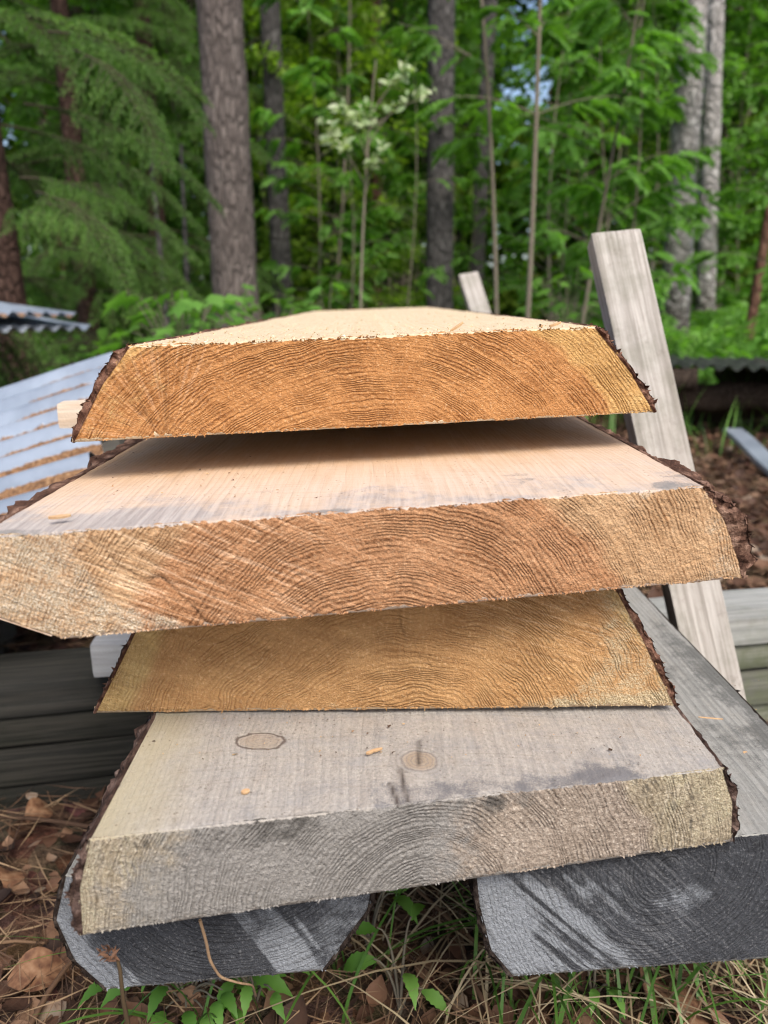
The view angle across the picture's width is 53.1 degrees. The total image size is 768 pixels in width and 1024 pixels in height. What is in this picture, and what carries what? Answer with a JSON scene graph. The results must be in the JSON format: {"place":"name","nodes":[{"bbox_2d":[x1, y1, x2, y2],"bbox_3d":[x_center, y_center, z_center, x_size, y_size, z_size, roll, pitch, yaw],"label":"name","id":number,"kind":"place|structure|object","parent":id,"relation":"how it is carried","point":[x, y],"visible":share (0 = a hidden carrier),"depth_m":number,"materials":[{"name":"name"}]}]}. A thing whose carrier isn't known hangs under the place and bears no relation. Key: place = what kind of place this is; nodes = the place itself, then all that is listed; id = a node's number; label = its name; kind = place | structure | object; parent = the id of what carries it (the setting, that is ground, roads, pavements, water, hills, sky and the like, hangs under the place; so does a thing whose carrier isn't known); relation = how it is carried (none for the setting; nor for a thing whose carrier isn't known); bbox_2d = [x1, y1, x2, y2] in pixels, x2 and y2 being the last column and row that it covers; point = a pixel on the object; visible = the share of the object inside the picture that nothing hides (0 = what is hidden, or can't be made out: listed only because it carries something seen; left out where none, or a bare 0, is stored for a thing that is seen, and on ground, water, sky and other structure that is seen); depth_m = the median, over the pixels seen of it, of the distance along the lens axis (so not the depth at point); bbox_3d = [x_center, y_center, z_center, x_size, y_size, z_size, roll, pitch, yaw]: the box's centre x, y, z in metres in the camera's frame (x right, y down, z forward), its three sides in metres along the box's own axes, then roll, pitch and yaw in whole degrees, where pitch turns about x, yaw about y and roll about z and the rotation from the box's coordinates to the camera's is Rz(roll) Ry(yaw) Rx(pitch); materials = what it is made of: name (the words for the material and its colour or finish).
{"place":"outdoors","nodes":[
{"label":"outdoors","id":0,"kind":"place"},
{"bbox_2d":[0,0,695,283],"label":"sky","id":1,"kind":"structure","parent":0,"point":[517,92],"materials":[{"name":"white"}]},
{"bbox_2d":[0,291,767,1023],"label":"ground","id":2,"kind":"structure","parent":0,"point":[18,851],"depth_m":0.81,"materials":[{"name":"brown plant"}]},
{"bbox_2d":[0,619,16,653],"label":"pile timber","id":3,"kind":"object","parent":2,"relation":"on","point":[8,631],"visible":0.24,"depth_m":1.47,"materials":[{"name":"black wood"}]},
{"bbox_2d":[0,352,112,426],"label":"corrugated sheet","id":4,"kind":"object","parent":3,"relation":"on","point":[36,395],"visible":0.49,"depth_m":1.54,"materials":[{"name":"silver metal"}]},
{"bbox_2d":[7,947,73,991],"bbox_3d":[-0.324,0.437,0.727,0.058,0.022,0.044,0,28,-24],"label":"dead leaf","id":5,"kind":"object","parent":2,"relation":"on","point":[31,969],"visible":0.97,"depth_m":0.72,"materials":[{"name":"brown plant"}]},
{"bbox_2d":[2,72,106,349],"bbox_3d":[-3.801,-3.386,8.855,1.353,3.177,1.456,-5,16,-20],"label":"young broadleaf tree","id":6,"kind":"object","parent":2,"relation":"on","point":[32,113],"visible":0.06,"depth_m":8.51,"materials":[{"name":"green plant"}]},
{"bbox_2d":[0,0,180,330],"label":"forest tree","id":7,"kind":"object","parent":2,"relation":"on","point":[6,102],"visible":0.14,"depth_m":11.29,"materials":[{"name":"green plant"}]},
{"bbox_2d":[0,0,209,337],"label":"young broadleaf tree","id":8,"kind":"object","parent":2,"relation":"on","point":[43,90],"visible":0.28,"depth_m":7.32,"materials":[{"name":"green plant"}]},
{"bbox_2d":[2,0,211,344],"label":"young broadleaf tree","id":9,"kind":"object","parent":2,"relation":"on","point":[176,224],"visible":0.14,"depth_m":7.93,"materials":[{"name":"green plant"}]},
{"bbox_2d":[0,0,225,387],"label":"spruce tree","id":10,"kind":"object","parent":2,"relation":"on","point":[19,356],"visible":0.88,"depth_m":3.89,"materials":[{"name":"green plant"}]},
{"bbox_2d":[96,944,129,1023],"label":"dry seed stalk","id":11,"kind":"object","parent":2,"relation":"on","point":[121,983],"visible":1,"depth_m":0.47,"materials":[{"name":"plant"}]},
{"bbox_2d":[62,4,211,319],"bbox_3d":[-3.141,-4.998,9.966,2.278,5.625,1.933,1,15,2],"label":"young broadleaf tree","id":12,"kind":"object","parent":2,"relation":"on","point":[119,9],"visible":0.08,"depth_m":10.13,"materials":[{"name":"green plant"}]},
{"bbox_2d":[0,0,274,373],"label":"spruce tree","id":13,"kind":"object","parent":2,"relation":"on","point":[88,311],"visible":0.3,"depth_m":6.65,"materials":[{"name":"green plant"}]},
{"bbox_2d":[6,0,301,362],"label":"spruce tree","id":14,"kind":"object","parent":2,"relation":"on","point":[144,11],"visible":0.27,"depth_m":7.31,"materials":[{"name":"green plant"}]},
{"bbox_2d":[87,289,256,355],"bbox_3d":[-0.785,-0.500,2.933,0.652,0.684,0.542,-4,15,-15],"label":"maple seedling","id":15,"kind":"object","parent":2,"relation":"on","point":[218,303],"visible":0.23,"depth_m":2.89,"materials":[{"name":"green plant"}]},
{"bbox_2d":[78,973,292,1023],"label":"green herb","id":16,"kind":"object","parent":2,"relation":"on","point":[276,983],"visible":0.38,"depth_m":0.67,"materials":[{"name":"green plant"}]},
{"bbox_2d":[71,0,315,269],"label":"forest tree","id":17,"kind":"object","parent":2,"relation":"on","point":[191,9],"visible":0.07,"depth_m":10.30,"materials":[{"name":"green plant"}]},
{"bbox_2d":[196,0,259,327],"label":"pine tree","id":18,"kind":"object","parent":2,"relation":"on","point":[227,152],"visible":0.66,"depth_m":5.03,"materials":[{"name":"grey plant"}]},
{"bbox_2d":[192,0,323,309],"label":"young broadleaf tree","id":19,"kind":"object","parent":2,"relation":"on","point":[258,161],"visible":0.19,"depth_m":9.65,"materials":[{"name":"green plant"}]},
{"bbox_2d":[217,971,309,1019],"bbox_3d":[-0.122,0.417,0.712,0.139,0.093,0.108,8,16,27],"label":"green herb","id":20,"kind":"object","parent":2,"relation":"on","point":[246,993],"visible":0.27,"depth_m":0.67,"materials":[{"name":"green plant"}]},
{"bbox_2d":[223,291,305,325],"bbox_3d":[-0.575,-0.799,4.099,0.500,0.734,0.494,13,20,41],"label":"maple seedling","id":21,"kind":"object","parent":2,"relation":"on","point":[284,304],"visible":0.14,"depth_m":4.06,"materials":[{"name":"green plant"}]},
{"bbox_2d":[259,0,293,317],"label":"pine tree","id":22,"kind":"object","parent":2,"relation":"on","point":[273,95],"visible":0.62,"depth_m":8.18,"materials":[{"name":"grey plant"}]},
{"bbox_2d":[199,0,369,317],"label":"young broadleaf tree","id":23,"kind":"object","parent":2,"relation":"on","point":[256,177],"visible":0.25,"depth_m":9.19,"materials":[{"name":"green plant"}]},
{"bbox_2d":[262,46,364,311],"bbox_3d":[-0.871,-4.744,11.858,1.648,4.130,1.618,11,18,35],"label":"young broadleaf tree","id":24,"kind":"object","parent":2,"relation":"on","point":[317,232],"visible":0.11,"depth_m":11.64,"materials":[{"name":"green plant"}]},
{"bbox_2d":[250,0,390,319],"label":"rowan sapling","id":25,"kind":"object","parent":2,"relation":"on","point":[296,72],"visible":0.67,"depth_m":7.58,"materials":[{"name":"green plant"}]},
{"bbox_2d":[259,57,412,311],"bbox_3d":[-0.306,-2.609,7.144,1.364,2.763,1.400,-14,20,-42],"label":"rowan sapling","id":26,"kind":"object","parent":2,"relation":"on","point":[323,90],"visible":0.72,"depth_m":6.78,"materials":[{"name":"green plant"}]},
{"bbox_2d":[246,0,427,276],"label":"forest tree","id":27,"kind":"object","parent":2,"relation":"on","point":[305,39],"visible":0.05,"depth_m":11.50,"materials":[{"name":"green plant"}]},
{"bbox_2d":[256,0,425,309],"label":"young broadleaf tree","id":28,"kind":"object","parent":2,"relation":"on","point":[321,41],"visible":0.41,"depth_m":9.64,"materials":[{"name":"green plant"}]},
{"bbox_2d":[267,0,416,311],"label":"young broadleaf tree","id":29,"kind":"object","parent":2,"relation":"on","point":[367,87],"visible":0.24,"depth_m":9.79,"materials":[{"name":"green plant"}]},
{"bbox_2d":[245,0,473,309],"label":"young broadleaf tree","id":30,"kind":"object","parent":2,"relation":"on","point":[386,64],"visible":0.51,"depth_m":8.51,"materials":[{"name":"green plant"}]},
{"bbox_2d":[369,0,382,308],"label":"pine tree","id":31,"kind":"object","parent":2,"relation":"on","point":[376,192],"visible":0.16,"depth_m":10.18,"materials":[{"name":"brown plant"}]},
{"bbox_2d":[316,57,436,308],"bbox_3d":[-0.022,-1.149,3.468,0.602,1.666,0.170,-7,16,-24],"label":"pale leaved sapling","id":32,"kind":"object","parent":2,"relation":"on","point":[422,92],"visible":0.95,"depth_m":3.33,"materials":[{"name":"green plant"}]},
{"bbox_2d":[296,0,469,310],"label":"young broadleaf tree","id":33,"kind":"object","parent":2,"relation":"on","point":[343,17],"visible":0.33,"depth_m":9.62,"materials":[{"name":"green plant"}]},
{"bbox_2d":[295,0,470,307],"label":"young broadleaf tree","id":34,"kind":"object","parent":2,"relation":"on","point":[421,224],"visible":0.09,"depth_m":10.90,"materials":[{"name":"green plant"}]},
{"bbox_2d":[0,0,767,325],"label":"woods","id":35,"kind":"object","parent":2,"relation":"on","point":[508,300],"visible":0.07,"depth_m":14.83,"materials":[{"name":"green plant"}]},
{"bbox_2d":[0,703,767,809],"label":"support board","id":36,"kind":"object","parent":2,"relation":"on","point":[97,784],"visible":0.05,"depth_m":1.01,"materials":[{"name":"grey wood"}]},
{"bbox_2d":[0,667,767,787],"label":"support board","id":37,"kind":"object","parent":36,"relation":"on","point":[51,762],"visible":0.06,"depth_m":1.00,"materials":[{"name":"grey wood"}]},
{"bbox_2d":[0,643,767,746],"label":"support board","id":38,"kind":"object","parent":37,"relation":"on","point":[58,727],"visible":0.1,"depth_m":1.00,"materials":[{"name":"grey wood"}]},
{"bbox_2d":[0,588,767,718],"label":"support board","id":39,"kind":"object","parent":38,"relation":"on","point":[32,683],"visible":0.2,"depth_m":1.00,"materials":[{"name":"grey wood"}]},
{"bbox_2d":[0,409,104,514],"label":"corrugated sheet","id":40,"kind":"object","parent":39,"relation":"on","point":[40,452],"visible":0.44,"depth_m":1.24,"materials":[{"name":"silver metal"}]},
{"bbox_2d":[90,633,130,676],"bbox_3d":[-0.299,0.175,0.972,0.126,0.045,0.051,-2,15,-6],"label":"spacer batten","id":41,"kind":"object","parent":39,"relation":"on","point":[105,650],"visible":0.25,"depth_m":0.94,"materials":[{"name":"grey wood"}]},
{"bbox_2d":[53,716,376,990],"bbox_3d":[-0.123,0.047,1.380,0.216,0.096,1.816,0,15,-1],"label":"plank","id":42,"kind":"object","parent":39,"relation":"on","point":[306,936],"visible":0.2,"depth_m":0.52,"materials":[{"name":"grey wood"}]},
{"bbox_2d":[63,705,739,935],"bbox_3d":[0.010,-0.052,1.430,0.423,0.065,2.072,0,15,-1],"label":"plank","id":43,"kind":"object","parent":42,"relation":"on","point":[182,830],"visible":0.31,"depth_m":0.48,"materials":[{"name":"beige wood"}]},
{"bbox_2d":[93,589,679,713],"bbox_3d":[-0.013,-0.146,1.459,0.424,0.105,1.904,0,15,-1],"label":"plank","id":44,"kind":"object","parent":43,"relation":"on","point":[589,648],"visible":0.32,"depth_m":0.55,"materials":[{"name":"brown wood"}]},
{"bbox_2d":[0,416,757,638],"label":"plank","id":45,"kind":"object","parent":44,"relation":"on","point":[407,516],"visible":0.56,"depth_m":0.48,"materials":[{"name":"brown wood"}]},
{"bbox_2d":[57,400,84,427],"bbox_3d":[-0.048,-0.118,0.858,0.601,0.028,0.038,-2,15,-6],"label":"spacer batten","id":46,"kind":"object","parent":45,"relation":"on","point":[67,411],"visible":0.08,"depth_m":0.81,"materials":[{"name":"brown wood"}]},
{"bbox_2d":[70,307,657,442],"bbox_3d":[-0.015,-0.337,1.438,0.440,0.099,1.909,0,15,-1],"label":"plank","id":47,"kind":"object","parent":46,"relation":"on","point":[250,384],"visible":1,"depth_m":0.56,"materials":[{"name":"brown wood"}]},
{"bbox_2d":[467,587,767,978],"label":"plank","id":48,"kind":"object","parent":39,"relation":"on","point":[702,904],"visible":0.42,"depth_m":0.52,"materials":[{"name":"grey wood"}]},
{"bbox_2d":[0,309,767,383],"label":"undergrowth","id":49,"kind":"object","parent":2,"relation":"on","point":[102,333],"visible":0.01,"depth_m":5.99,"materials":[{"name":"green plant"}]},
{"bbox_2d":[363,888,417,954],"bbox_3d":[-0.020,0.399,0.764,0.112,0.101,0.061,2,15,7],"label":"green herb","id":50,"kind":"object","parent":2,"relation":"on","point":[405,902],"visible":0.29,"depth_m":0.75,"materials":[{"name":"green plant"}]},
{"bbox_2d":[343,903,447,1015],"bbox_3d":[0.012,0.418,0.689,0.090,0.102,0.080,-3,15,-10],"label":"green herb","id":51,"kind":"object","parent":2,"relation":"on","point":[432,996],"visible":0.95,"depth_m":0.70,"materials":[{"name":"green plant"}]},
{"bbox_2d":[261,0,534,301],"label":"forest tree","id":52,"kind":"object","parent":2,"relation":"on","point":[510,53],"visible":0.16,"depth_m":10.49,"materials":[{"name":"green plant"}]},
{"bbox_2d":[330,26,476,308],"bbox_3d":[0.177,-2.858,7.372,1.398,3.128,1.448,-5,16,-20],"label":"rowan sapling","id":53,"kind":"object","parent":2,"relation":"on","point":[417,79],"visible":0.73,"depth_m":7.35,"materials":[{"name":"green plant"}]},
{"bbox_2d":[365,0,493,306],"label":"young broadleaf tree","id":54,"kind":"object","parent":2,"relation":"on","point":[461,204],"visible":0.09,"depth_m":11.84,"materials":[{"name":"green plant"}]},
{"bbox_2d":[426,0,454,308],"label":"dark trunk tree","id":55,"kind":"object","parent":2,"relation":"on","point":[439,206],"visible":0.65,"depth_m":7.51,"materials":[{"name":"grey plant"}]},
{"bbox_2d":[357,0,526,309],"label":"young broadleaf tree","id":56,"kind":"object","parent":2,"relation":"on","point":[464,36],"visible":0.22,"depth_m":10.02,"materials":[{"name":"green plant"}]},
{"bbox_2d":[398,57,498,304],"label":"young broadleaf tree","id":57,"kind":"object","parent":2,"relation":"on","point":[459,199],"visible":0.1,"depth_m":11.78,"materials":[{"name":"green plant"}]},
{"bbox_2d":[377,0,519,313],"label":"rowan sapling","id":58,"kind":"object","parent":2,"relation":"on","point":[448,150],"visible":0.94,"depth_m":4.08,"materials":[{"name":"green plant"}]},
{"bbox_2d":[417,138,522,310],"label":"rowan sapling","id":59,"kind":"object","parent":2,"relation":"on","point":[458,223],"visible":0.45,"depth_m":8.72,"materials":[{"name":"green plant"}]},
{"bbox_2d":[467,0,496,310],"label":"dark trunk tree","id":60,"kind":"object","parent":2,"relation":"on","point":[478,255],"visible":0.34,"depth_m":9.19,"materials":[{"name":"grey plant"}]},
{"bbox_2d":[413,0,560,298],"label":"forest tree","id":61,"kind":"object","parent":2,"relation":"on","point":[512,62],"visible":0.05,"depth_m":12.96,"materials":[{"name":"green plant"}]},
{"bbox_2d":[227,880,767,1023],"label":"dry grass","id":62,"kind":"structure","parent":2,"relation":"on","point":[517,982],"depth_m":0.70,"materials":[{"name":"plant"}]},
{"bbox_2d":[414,0,649,317],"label":"rowan sapling","id":63,"kind":"object","parent":2,"relation":"on","point":[555,35],"visible":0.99,"depth_m":3.76,"materials":[{"name":"green plant"}]},
{"bbox_2d":[471,0,618,319],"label":"rowan sapling","id":64,"kind":"object","parent":2,"relation":"on","point":[507,261],"visible":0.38,"depth_m":7.71,"materials":[{"name":"green plant"}]},
{"bbox_2d":[513,266,599,323],"bbox_3d":[0.992,-0.927,4.290,0.418,0.864,0.569,-12,19,-40],"label":"maple seedling","id":65,"kind":"object","parent":2,"relation":"on","point":[568,283],"visible":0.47,"depth_m":4.24,"materials":[{"name":"green plant"}]},
{"bbox_2d":[497,0,631,325],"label":"rowan sapling","id":66,"kind":"object","parent":2,"relation":"on","point":[550,7],"visible":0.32,"depth_m":6.52,"materials":[{"name":"green plant"}]},
{"bbox_2d":[477,0,665,324],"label":"rowan sapling","id":67,"kind":"object","parent":2,"relation":"on","point":[548,167],"visible":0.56,"depth_m":5.81,"materials":[{"name":"green plant"}]},
{"bbox_2d":[466,0,696,318],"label":"young broadleaf tree","id":68,"kind":"object","parent":2,"relation":"on","point":[522,199],"visible":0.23,"depth_m":9.16,"materials":[{"name":"green plant"}]},
{"bbox_2d":[465,0,710,323],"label":"rowan sapling","id":69,"kind":"object","parent":2,"relation":"on","point":[587,194],"visible":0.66,"depth_m":4.64,"materials":[{"name":"green plant"}]},
{"bbox_2d":[525,0,674,299],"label":"young broadleaf tree","id":70,"kind":"object","parent":2,"relation":"on","point":[634,138],"visible":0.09,"depth_m":10.77,"materials":[{"name":"green plant"}]},
{"bbox_2d":[487,0,723,344],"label":"rowan sapling","id":71,"kind":"object","parent":2,"relation":"on","point":[650,117],"visible":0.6,"depth_m":4.51,"materials":[{"name":"green plant"}]},
{"bbox_2d":[547,0,696,312],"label":"young broadleaf tree","id":72,"kind":"object","parent":2,"relation":"on","point":[652,139],"visible":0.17,"depth_m":8.84,"materials":[{"name":"green plant"}]},
{"bbox_2d":[501,0,743,329],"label":"rowan sapling","id":73,"kind":"object","parent":2,"relation":"on","point":[666,318],"visible":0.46,"depth_m":6.44,"materials":[{"name":"green plant"}]},
{"bbox_2d":[551,18,701,348],"bbox_3d":[1.921,-2.330,6.023,1.230,2.804,1.133,-7,16,-24],"label":"rowan sapling","id":74,"kind":"object","parent":2,"relation":"on","point":[588,219],"visible":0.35,"depth_m":5.84,"materials":[{"name":"green plant"}]},
{"bbox_2d":[542,0,751,326],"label":"rowan sapling","id":75,"kind":"object","parent":2,"relation":"on","point":[694,20],"visible":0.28,"depth_m":6.69,"materials":[{"name":"green plant"}]},
{"bbox_2d":[587,70,723,304],"bbox_3d":[2.908,-3.106,8.388,1.369,3.064,1.418,-5,15,-17],"label":"rowan sapling","id":76,"kind":"object","parent":2,"relation":"on","point":[664,143],"visible":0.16,"depth_m":8.30,"materials":[{"name":"green plant"}]},
{"bbox_2d":[587,229,745,699],"bbox_3d":[0.382,0.036,0.993,0.064,0.822,0.054,-12,-3,8],"label":"wooden stake","id":77,"kind":"object","parent":2,"relation":"on","point":[697,615],"visible":0.44,"depth_m":0.98,"materials":[{"name":"grey wood"}]},
{"bbox_2d":[572,0,767,268],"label":"forest tree","id":78,"kind":"object","parent":2,"relation":"on","point":[734,13],"visible":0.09,"depth_m":10.67,"materials":[{"name":"green plant"}]},
{"bbox_2d":[599,325,749,366],"bbox_3d":[1.850,-0.972,5.147,1.122,0.563,1.111,0,15,-1],"label":"fern","id":79,"kind":"object","parent":2,"relation":"on","point":[691,347],"visible":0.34,"depth_m":4.92,"materials":[{"name":"green plant"}]},
{"bbox_2d":[591,301,767,416],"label":"ground cover","id":80,"kind":"object","parent":2,"relation":"on","point":[733,311],"visible":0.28,"depth_m":5.87,"materials":[{"name":"green plant"}]},
{"bbox_2d":[660,0,707,355],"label":"birch tree","id":81,"kind":"object","parent":2,"relation":"on","point":[677,304],"visible":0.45,"depth_m":6.97,"materials":[{"name":"grey plant"}]},
{"bbox_2d":[602,0,767,308],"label":"young broadleaf tree","id":82,"kind":"object","parent":2,"relation":"on","point":[741,84],"visible":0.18,"depth_m":8.90,"materials":[{"name":"green plant"}]},
{"bbox_2d":[621,0,767,312],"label":"young broadleaf tree","id":83,"kind":"object","parent":2,"relation":"on","point":[730,231],"visible":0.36,"depth_m":8.33,"materials":[{"name":"green plant"}]},
{"bbox_2d":[632,0,767,310],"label":"forest tree","id":84,"kind":"object","parent":2,"relation":"on","point":[745,108],"visible":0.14,"depth_m":11.54,"materials":[{"name":"green plant"}]},
{"bbox_2d":[694,0,724,344],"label":"birch tree","id":85,"kind":"object","parent":2,"relation":"on","point":[711,125],"visible":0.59,"depth_m":8.07,"materials":[{"name":"grey plant"}]},
{"bbox_2d":[677,381,767,412],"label":"log","id":86,"kind":"object","parent":2,"relation":"on","point":[721,396],"visible":0.56,"depth_m":3.85,"materials":[{"name":"brown wood"}]},
{"bbox_2d":[713,358,767,381],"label":"log","id":87,"kind":"object","parent":86,"relation":"on","point":[740,374],"visible":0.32,"depth_m":4.28,"materials":[{"name":"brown wood"}]},
{"bbox_2d":[682,379,767,424],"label":"log","id":88,"kind":"object","parent":2,"relation":"on","point":[716,416],"visible":0.18,"depth_m":4.12,"materials":[{"name":"brown wood"}]},
{"bbox_2d":[670,355,767,371],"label":"corrugated sheet","id":89,"kind":"object","parent":88,"relation":"on","point":[715,362],"visible":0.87,"depth_m":3.96,"materials":[{"name":"grey metal"}]},
{"bbox_2d":[686,66,767,336],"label":"rowan sapling","id":90,"kind":"object","parent":2,"relation":"on","point":[705,255],"visible":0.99,"depth_m":5.91,"materials":[{"name":"green plant"}]},
{"bbox_2d":[692,9,767,314],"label":"rowan sapling","id":91,"kind":"object","parent":2,"relation":"on","point":[761,20],"visible":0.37,"depth_m":9.05,"materials":[{"name":"green plant"}]},
{"bbox_2d":[723,428,767,474],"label":"metal strip","id":92,"kind":"object","parent":2,"relation":"on","point":[753,449],"visible":0.96,"depth_m":3.29,"materials":[{"name":"silver metal"}]},
{"bbox_2d":[739,193,767,357],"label":"thin trunk tree","id":93,"kind":"object","parent":2,"relation":"on","point":[756,290],"visible":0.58,"depth_m":6.72,"materials":[{"name":"brown plant"}]},
{"bbox_3d":[-2.606,-0.523,3.491,0.306,0.504,0.805,8,17,28],"label":"pile timber","id":94,"kind":"object","parent":2,"relation":"on","visible":0},
{"bbox_2d":[0,315,89,332],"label":"corrugated sheet","id":95,"kind":"object","parent":94,"relation":"on","point":[20,324],"visible":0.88,"depth_m":3.42,"materials":[{"name":"grey metal"}]},
{"bbox_2d":[0,302,76,317],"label":"corrugated sheet","id":96,"kind":"object","parent":95,"relation":"on","point":[9,309],"visible":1,"depth_m":3.36,"materials":[{"name":"grey metal"}]},
{"bbox_2d":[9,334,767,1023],"bbox_3d":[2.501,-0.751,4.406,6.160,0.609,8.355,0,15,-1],"label":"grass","id":97,"kind":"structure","parent":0,"point":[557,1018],"depth_m":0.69,"materials":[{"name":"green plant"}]},
{"bbox_2d":[672,367,697,390],"bbox_3d":[1.197,-0.657,3.838,0.688,0.152,0.120,6,16,22],"label":"log","id":98,"kind":"object","parent":97,"relation":"on","point":[687,378],"visible":0.22,"depth_m":3.69,"materials":[{"name":"brown wood"}]},
{"bbox_3d":[-0.013,-0.032,2.142,1.401,0.048,0.121,0,15,-1],"label":"support board","id":99,"kind":"object","parent":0,"visible":0},
{"bbox_2d":[459,271,490,313],"bbox_3d":[0.348,-0.350,2.221,0.058,0.724,0.052,-17,-5,3],"label":"wooden stake","id":100,"kind":"object","parent":99,"relation":"on","point":[473,292],"visible":0.14,"depth_m":2.22,"materials":[{"name":"beige wood"}]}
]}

